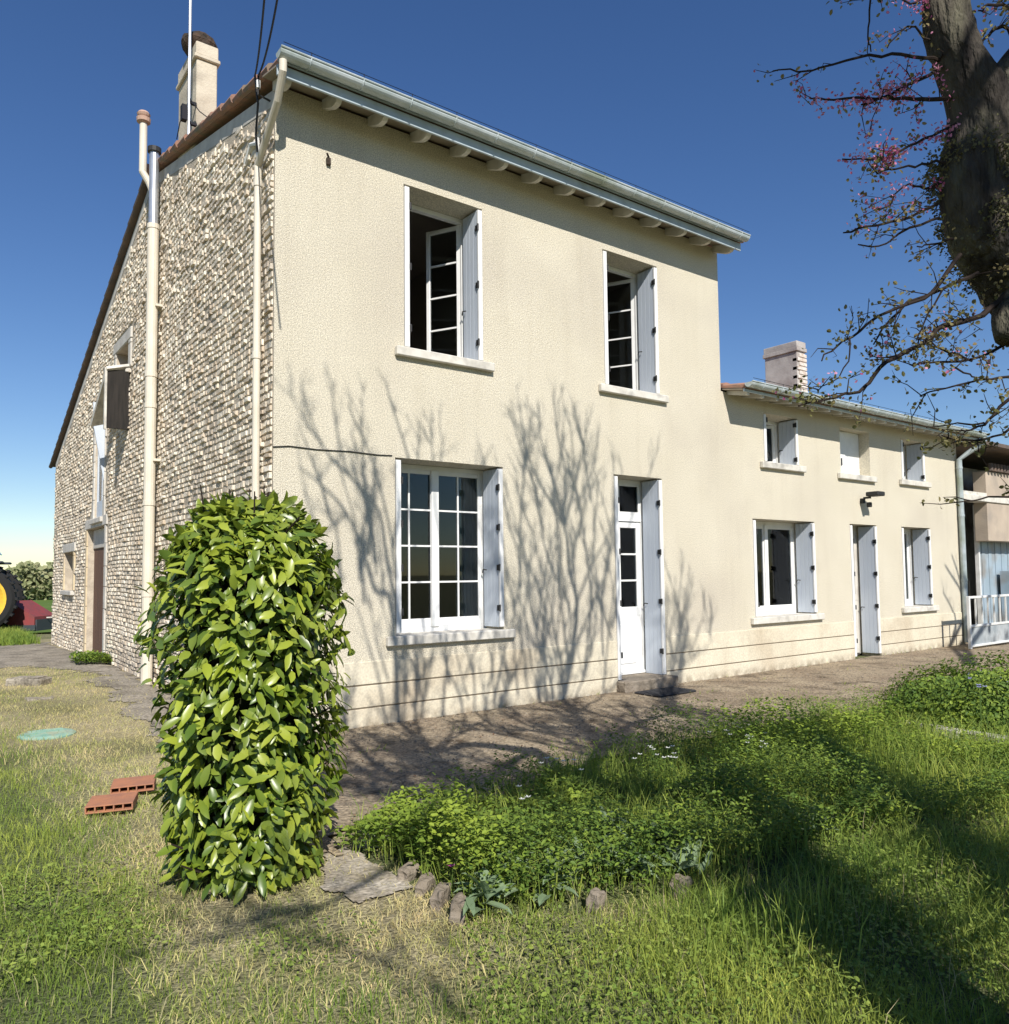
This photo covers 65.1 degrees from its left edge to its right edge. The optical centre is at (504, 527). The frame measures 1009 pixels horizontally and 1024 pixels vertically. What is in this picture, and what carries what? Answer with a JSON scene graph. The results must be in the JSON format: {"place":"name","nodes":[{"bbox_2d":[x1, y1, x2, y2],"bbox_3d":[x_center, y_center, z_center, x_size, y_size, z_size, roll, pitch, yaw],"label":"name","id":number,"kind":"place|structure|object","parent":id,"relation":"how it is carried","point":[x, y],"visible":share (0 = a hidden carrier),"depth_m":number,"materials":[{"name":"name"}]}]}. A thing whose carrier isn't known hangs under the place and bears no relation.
{"place":"outdoors","nodes":[
{"label":"outdoors","id":0,"kind":"place"},
{"bbox_2d":[0,624,41,645],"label":"verge grass","id":1,"kind":"structure","parent":0,"point":[10,636],"depth_m":17.46,"materials":[{"name":"green plant"}]},
{"bbox_2d":[23,588,52,632],"bbox_3d":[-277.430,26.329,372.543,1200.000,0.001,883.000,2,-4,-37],"label":"field","id":2,"kind":"structure","parent":0,"point":[47,604],"depth_m":43.35,"materials":[{"name":"green plant"}]},
{"bbox_2d":[0,553,25,627],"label":"tractor","id":3,"kind":"object","parent":2,"relation":"on","point":[11,592],"visible":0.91,"depth_m":20.44,"materials":[{"name":"black rubber"}]},
{"bbox_2d":[5,600,52,630],"bbox_3d":[-12.660,2.380,21.587,2.002,0.800,1.040,-1,-3,0],"label":"red implement","id":4,"kind":"object","parent":2,"relation":"on","point":[31,615],"visible":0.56,"depth_m":21.22,"materials":[{"name":"paint"}]},
{"bbox_2d":[0,642,140,678],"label":"farm track","id":5,"kind":"structure","parent":0,"point":[42,655],"depth_m":12.77,"materials":[{"name":"grey gravel"}]},
{"bbox_2d":[0,632,1008,1023],"bbox_3d":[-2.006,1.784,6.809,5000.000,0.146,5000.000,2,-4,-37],"label":"ground","id":6,"kind":"structure","parent":0,"point":[84,698],"depth_m":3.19,"materials":[{"name":"green plant"}]},
{"bbox_2d":[5,676,51,685],"bbox_3d":[-5.882,1.920,9.785,0.448,0.157,0.264,-1,-3,0],"label":"stone slab","id":7,"kind":"object","parent":6,"relation":"on","point":[32,680],"depth_m":9.67,"materials":[{"name":"stone"}]},
{"bbox_2d":[4,560,53,599],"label":"hedge","id":8,"kind":"object","parent":6,"relation":"on","point":[32,577],"visible":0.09,"depth_m":52.71,"materials":[{"name":"green plant"}]},
{"bbox_2d":[24,696,53,700],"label":"flat stone","id":9,"kind":"object","parent":6,"relation":"on","point":[36,698],"visible":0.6,"depth_m":8.73,"materials":[{"name":"stone"}]},
{"bbox_2d":[17,727,75,739],"bbox_3d":[-4.134,1.872,7.149,0.470,0.066,0.465,2,-4,-37],"label":"drain cover","id":10,"kind":"object","parent":6,"relation":"on","point":[46,735],"visible":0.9,"depth_m":7.07,"materials":[{"name":"green plastic"}]},
{"bbox_2d":[69,649,112,662],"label":"weed tuft","id":11,"kind":"object","parent":6,"relation":"on","point":[87,657],"visible":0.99,"depth_m":12.08,"materials":[{"name":"green plant"}]},
{"bbox_2d":[85,791,137,814],"bbox_3d":[-2.376,1.665,4.792,0.260,0.045,0.220,-1,-1,-17],"label":"hollow brick","id":12,"kind":"object","parent":6,"relation":"on","point":[111,802],"visible":0.99,"depth_m":4.74,"materials":[{"name":"orange brick"}]},
{"bbox_2d":[83,675,177,741],"bbox_3d":[-3.648,1.889,8.368,0.810,0.133,5.610,2,-4,-37],"label":"gravel strip","id":13,"kind":"object","parent":6,"relation":"on","point":[125,683],"visible":0.43,"depth_m":8.94,"materials":[{"name":"gravel"}]},
{"bbox_2d":[110,774,155,793],"bbox_3d":[-2.458,1.700,5.245,0.260,0.045,0.220,0,-1,-21],"label":"hollow brick","id":14,"kind":"object","parent":6,"relation":"on","point":[136,783],"visible":0.92,"depth_m":5.20,"materials":[{"name":"orange brick"}]},
{"bbox_2d":[132,485,354,905],"bbox_3d":[-1.235,0.754,3.794,1.036,1.908,1.095,2,-4,-37],"label":"laurel shrub","id":15,"kind":"object","parent":6,"relation":"on","point":[255,583],"visible":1,"depth_m":3.54,"materials":[{"name":"green plant"}]},
{"bbox_2d":[319,847,413,902],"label":"stone path","id":16,"kind":"structure","parent":6,"relation":"on","point":[360,888],"depth_m":3.67,"materials":[{"name":"beige stone"}]},
{"bbox_2d":[355,828,391,847],"bbox_3d":[-0.690,1.642,4.184,0.201,0.123,0.142,0,5,-6],"label":"edging stone","id":17,"kind":"object","parent":6,"relation":"on","point":[361,846],"visible":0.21,"depth_m":4.12,"materials":[{"name":"stone"}]},
{"bbox_2d":[49,0,750,731],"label":"farmhouse","id":18,"kind":"object","parent":6,"relation":"on","point":[451,380],"visible":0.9,"depth_m":8.75,"materials":[{"name":"paint"}]},
{"bbox_2d":[92,548,103,652],"bbox_3d":[-6.821,1.301,13.452,0.050,1.930,1.560,2,-4,-37],"label":"barn door","id":19,"kind":"structure","parent":18,"relation":"in","point":[98,553],"depth_m":13.70,"materials":[{"name":"brown wood"}]},
{"bbox_2d":[96,454,102,516],"bbox_3d":[-6.791,-0.962,13.394,0.050,1.600,0.800,2,-4,-37],"label":"window","id":20,"kind":"structure","parent":18,"relation":"in","point":[99,473],"depth_m":13.60,"materials":[{"name":"white paint"}]},
{"bbox_2d":[254,0,264,75],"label":"overhead cable","id":21,"kind":"object","parent":18,"relation":"attached to","point":[262,19],"visible":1,"depth_m":5.97,"materials":[{"name":"black rubber"}]},
{"bbox_2d":[258,0,277,75],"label":"overhead cable","id":22,"kind":"object","parent":18,"relation":"attached to","point":[271,29],"visible":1,"depth_m":6.02,"materials":[{"name":"black rubber"}]},
{"bbox_2d":[395,186,494,371],"bbox_3d":[-0.835,-2.531,8.439,1.180,1.758,0.851,2,-4,-37],"label":"window","id":23,"kind":"structure","parent":18,"relation":"in","point":[469,279],"depth_m":8.48,"materials":[{"name":"white paint"}]},
{"bbox_2d":[386,460,515,646],"bbox_3d":[-0.660,0.251,8.195,1.527,1.814,0.550,2,-4,-37],"label":"window","id":24,"kind":"structure","parent":18,"relation":"in","point":[479,548],"depth_m":8.42,"materials":[{"name":"white paint"}]},
{"bbox_2d":[599,251,668,402],"bbox_3d":[1.355,-2.459,10.083,1.180,1.758,0.851,2,-4,-37],"label":"window","id":25,"kind":"structure","parent":18,"relation":"in","point":[643,285],"depth_m":10.13,"materials":[{"name":"white paint"}]},
{"bbox_2d":[613,476,678,692],"bbox_3d":[1.597,0.663,9.742,0.930,2.581,0.550,2,-4,-37],"label":"front door","id":26,"kind":"structure","parent":18,"relation":"in","point":[638,507],"depth_m":9.98,"materials":[{"name":"white paint"}]},
{"bbox_2d":[397,860,421,881],"bbox_3d":[-0.446,1.614,3.691,0.072,0.092,0.120,7,1,30],"label":"edging stone","id":27,"kind":"object","parent":6,"relation":"on","point":[407,871],"visible":0.82,"depth_m":3.66,"materials":[{"name":"beige stone"}]},
{"bbox_2d":[414,872,435,896],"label":"edging stone","id":28,"kind":"object","parent":6,"relation":"on","point":[423,884],"visible":0.89,"depth_m":3.51,"materials":[{"name":"beige stone"}]},
{"bbox_2d":[429,882,450,910],"bbox_3d":[-0.276,1.596,3.413,0.061,0.102,0.156,7,-2,13],"label":"edging stone","id":29,"kind":"object","parent":6,"relation":"on","point":[440,897],"visible":0.89,"depth_m":3.37,"materials":[{"name":"beige stone"}]},
{"bbox_2d":[448,892,465,925],"bbox_3d":[-0.190,1.582,3.277,0.070,0.118,0.160,7,-3,2],"label":"edging stone","id":30,"kind":"object","parent":6,"relation":"on","point":[456,916],"visible":0.77,"depth_m":3.21,"materials":[{"name":"beige stone"}]},
{"bbox_2d":[453,860,517,915],"bbox_3d":[-0.066,1.497,3.293,0.297,0.156,0.288,0,-3,-8],"label":"broadleaf plant","id":31,"kind":"object","parent":6,"relation":"on","point":[487,892],"visible":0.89,"depth_m":3.27,"materials":[{"name":"green plant"}]},
{"bbox_2d":[0,666,1006,1023],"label":"dry grass","id":32,"kind":"structure","parent":6,"relation":"on","point":[310,882],"depth_m":3.22,"materials":[{"name":"beige plant"}]},
{"bbox_2d":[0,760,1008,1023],"bbox_3d":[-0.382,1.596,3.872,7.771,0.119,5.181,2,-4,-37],"label":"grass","id":33,"kind":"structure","parent":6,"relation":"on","point":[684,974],"depth_m":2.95,"materials":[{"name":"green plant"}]},
{"bbox_2d":[0,799,1008,1023],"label":"straw stalks","id":34,"kind":"object","parent":6,"relation":"on","point":[548,932],"visible":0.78,"depth_m":2.83,"materials":[{"name":"beige plant"}]},
{"bbox_2d":[473,839,536,883],"bbox_3d":[0.008,1.508,3.642,0.285,0.175,0.294,-2,-4,28],"label":"broadleaf plant","id":35,"kind":"object","parent":6,"relation":"on","point":[510,881],"visible":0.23,"depth_m":3.61,"materials":[{"name":"green plant"}]},
{"bbox_2d":[488,755,603,805],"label":"bright weeds","id":36,"kind":"object","parent":6,"relation":"on","point":[540,781],"visible":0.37,"depth_m":4.90,"materials":[{"name":"green plant"}]},
{"bbox_2d":[516,848,581,905],"bbox_3d":[0.234,1.520,3.467,0.343,0.143,0.407,0,-4,-18],"label":"broadleaf plant","id":37,"kind":"object","parent":6,"relation":"on","point":[542,897],"visible":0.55,"depth_m":3.44,"materials":[{"name":"green plant"}]},
{"bbox_2d":[557,833,611,868],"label":"broadleaf plant","id":38,"kind":"object","parent":6,"relation":"on","point":[576,856],"visible":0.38,"depth_m":3.72,"materials":[{"name":"green plant"}]},
{"bbox_2d":[586,887,606,914],"bbox_3d":[0.385,1.582,3.327,0.060,0.121,0.082,7,2,36],"label":"rock","id":39,"kind":"object","parent":6,"relation":"on","point":[593,895],"visible":0.7,"depth_m":3.30,"materials":[{"name":"grey stone"}]},
{"bbox_2d":[585,806,627,835],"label":"broadleaf plant","id":40,"kind":"object","parent":6,"relation":"on","point":[604,820],"visible":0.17,"depth_m":4.20,"materials":[{"name":"green plant"}]},
{"bbox_2d":[587,826,658,878],"bbox_3d":[0.575,1.510,3.628,0.299,0.173,0.357,-3,-4,31],"label":"broadleaf plant","id":41,"kind":"object","parent":6,"relation":"on","point":[641,861],"visible":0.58,"depth_m":3.58,"materials":[{"name":"green plant"}]},
{"bbox_2d":[620,817,706,856],"bbox_3d":[0.795,1.534,3.942,0.394,0.140,0.340,0,-3,-12],"label":"broadleaf plant","id":42,"kind":"object","parent":6,"relation":"on","point":[658,839],"visible":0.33,"depth_m":3.90,"materials":[{"name":"green plant"}]},
{"bbox_2d":[631,758,702,828],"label":"bright weeds","id":43,"kind":"object","parent":6,"relation":"on","point":[666,794],"visible":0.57,"depth_m":4.25,"materials":[{"name":"green plant"}]},
{"bbox_2d":[330,682,1008,906],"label":"bed weeds","id":44,"kind":"object","parent":6,"relation":"on","point":[475,831],"visible":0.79,"depth_m":4.31,"materials":[{"name":"green plant"}]},
{"bbox_2d":[646,835,711,874],"bbox_3d":[0.812,1.518,3.635,0.271,0.132,0.290,2,-4,-37],"label":"broadleaf plant","id":45,"kind":"object","parent":6,"relation":"on","point":[690,863],"visible":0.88,"depth_m":3.62,"materials":[{"name":"green plant"}]},
{"bbox_2d":[668,873,692,897],"bbox_3d":[0.779,1.589,3.500,0.081,0.097,0.103,7,2,36],"label":"rock","id":46,"kind":"object","parent":6,"relation":"on","point":[681,881],"visible":0.55,"depth_m":3.48,"materials":[{"name":"grey stone"}]},
{"bbox_2d":[585,817,923,1023],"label":"tall grass clump","id":47,"kind":"object","parent":6,"relation":"on","point":[779,913],"visible":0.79,"depth_m":3.07,"materials":[{"name":"green plant"}]},
{"bbox_2d":[787,805,843,833],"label":"broadleaf plant","id":48,"kind":"object","parent":6,"relation":"on","point":[818,826],"visible":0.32,"depth_m":4.18,"materials":[{"name":"green plant"}]},
{"bbox_2d":[721,340,987,675],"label":"house wing","id":49,"kind":"structure","parent":6,"relation":"on","point":[842,542],"depth_m":12.33,"materials":[{"name":"beige paint"}]},
{"bbox_2d":[760,414,806,472],"bbox_3d":[3.844,-1.222,11.843,1.077,0.803,0.800,2,-4,-37],"label":"window","id":50,"kind":"structure","parent":49,"relation":"in","point":[787,448],"depth_m":11.86,"materials":[{"name":"white paint"}]},
{"bbox_2d":[751,520,824,624],"bbox_3d":[3.962,0.634,11.638,1.749,1.468,0.530,2,-4,-37],"label":"window","id":51,"kind":"structure","parent":49,"relation":"in","point":[776,586],"depth_m":11.93,"materials":[{"name":"white paint"}]},
{"bbox_2d":[850,525,881,656],"bbox_3d":[5.717,1.014,12.904,0.816,2.119,0.417,2,-4,-37],"label":"side door","id":52,"kind":"structure","parent":49,"relation":"in","point":[867,536],"depth_m":13.08,"materials":[{"name":"white paint"}]},
{"bbox_2d":[899,440,931,487],"bbox_3d":[6.996,-1.117,14.204,1.062,0.807,0.792,2,-4,-37],"label":"window","id":53,"kind":"structure","parent":49,"relation":"in","point":[915,467],"depth_m":14.21,"materials":[{"name":"white paint"}]},
{"bbox_2d":[901,528,939,612],"bbox_3d":[6.993,0.747,14.135,1.250,1.468,0.886,2,-4,-37],"label":"window","id":54,"kind":"structure","parent":49,"relation":"in","point":[923,581],"depth_m":14.21,"materials":[{"name":"white paint"}]},
{"bbox_2d":[753,0,1008,508],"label":"redbud tree","id":55,"kind":"object","parent":6,"relation":"on","point":[970,183],"visible":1,"depth_m":2.29,"materials":[{"name":"brown plant"}]},
{"bbox_2d":[767,749,1008,814],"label":"bright weeds","id":56,"kind":"object","parent":6,"relation":"on","point":[909,783],"visible":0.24,"depth_m":5.19,"materials":[{"name":"green plant"}]},
{"bbox_2d":[896,720,964,738],"bbox_3d":[3.682,1.763,6.891,0.120,0.105,0.600,1,-4,-32],"label":"curb stone","id":57,"kind":"object","parent":6,"relation":"on","point":[941,727],"visible":0.12,"depth_m":6.73,"materials":[{"name":"stone"}]},
{"bbox_2d":[872,663,1002,726],"bbox_3d":[4.045,1.550,7.396,1.161,0.561,1.090,-2,-3,16],"label":"bush","id":58,"kind":"object","parent":6,"relation":"on","point":[913,691],"visible":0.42,"depth_m":7.11,"materials":[{"name":"green plant"}]},
{"bbox_2d":[896,650,1008,736],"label":"bush","id":59,"kind":"object","parent":6,"relation":"on","point":[993,680],"visible":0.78,"depth_m":6.77,"materials":[{"name":"green plant"}]},
{"bbox_2d":[956,441,1008,624],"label":"outbuilding","id":60,"kind":"structure","parent":6,"relation":"on","point":[987,536],"depth_m":16.15,"materials":[{"name":"paint"}]},
{"bbox_2d":[973,505,1008,623],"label":"metal door","id":61,"kind":"structure","parent":60,"relation":"in","point":[991,558],"depth_m":16.22,"materials":[{"name":"white paint"}]},
{"bbox_2d":[962,730,1005,743],"bbox_3d":[4.008,1.728,6.364,0.120,0.105,0.600,1,-4,-32],"label":"curb stone","id":62,"kind":"object","parent":6,"relation":"on","point":[984,735],"visible":0.1,"depth_m":6.43,"materials":[{"name":"stone"}]},
{"bbox_2d":[0,0,1008,568],"label":"sky","id":63,"kind":"structure","parent":0,"point":[665,98],"materials":[{"name":"blue"}]},
{"bbox_2d":[304,642,1008,855],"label":"patio","id":64,"kind":"structure","parent":0,"point":[409,762],"depth_m":7.23,"materials":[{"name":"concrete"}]},
{"bbox_2d":[334,666,896,819],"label":"fallen leaves","id":65,"kind":"object","parent":64,"relation":"on","point":[554,734],"visible":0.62,"depth_m":7.09,"materials":[{"name":"brown plant"}]},
{"bbox_2d":[341,647,963,843],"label":"patio weeds","id":66,"kind":"object","parent":64,"relation":"on","point":[700,694],"visible":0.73,"depth_m":8.41,"materials":[{"name":"green plant"}]},
{"bbox_2d":[634,687,695,696],"bbox_3d":[1.864,1.893,9.152,0.640,0.023,0.380,2,-4,-37],"label":"doormat","id":67,"kind":"object","parent":64,"relation":"on","point":[663,692],"visible":1,"depth_m":9.09,"materials":[{"name":"black rubber"}]},
{"bbox_2d":[966,594,1008,648],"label":"garden gate","id":68,"kind":"structure","parent":64,"relation":"on","point":[988,633],"depth_m":14.09,"materials":[{"name":"white metal"}]},
{"bbox_2d":[341,695,1008,914],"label":"ground cover plants","id":69,"kind":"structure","parent":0,"point":[914,756],"depth_m":4.68,"materials":[{"name":"green plant"}]}
]}

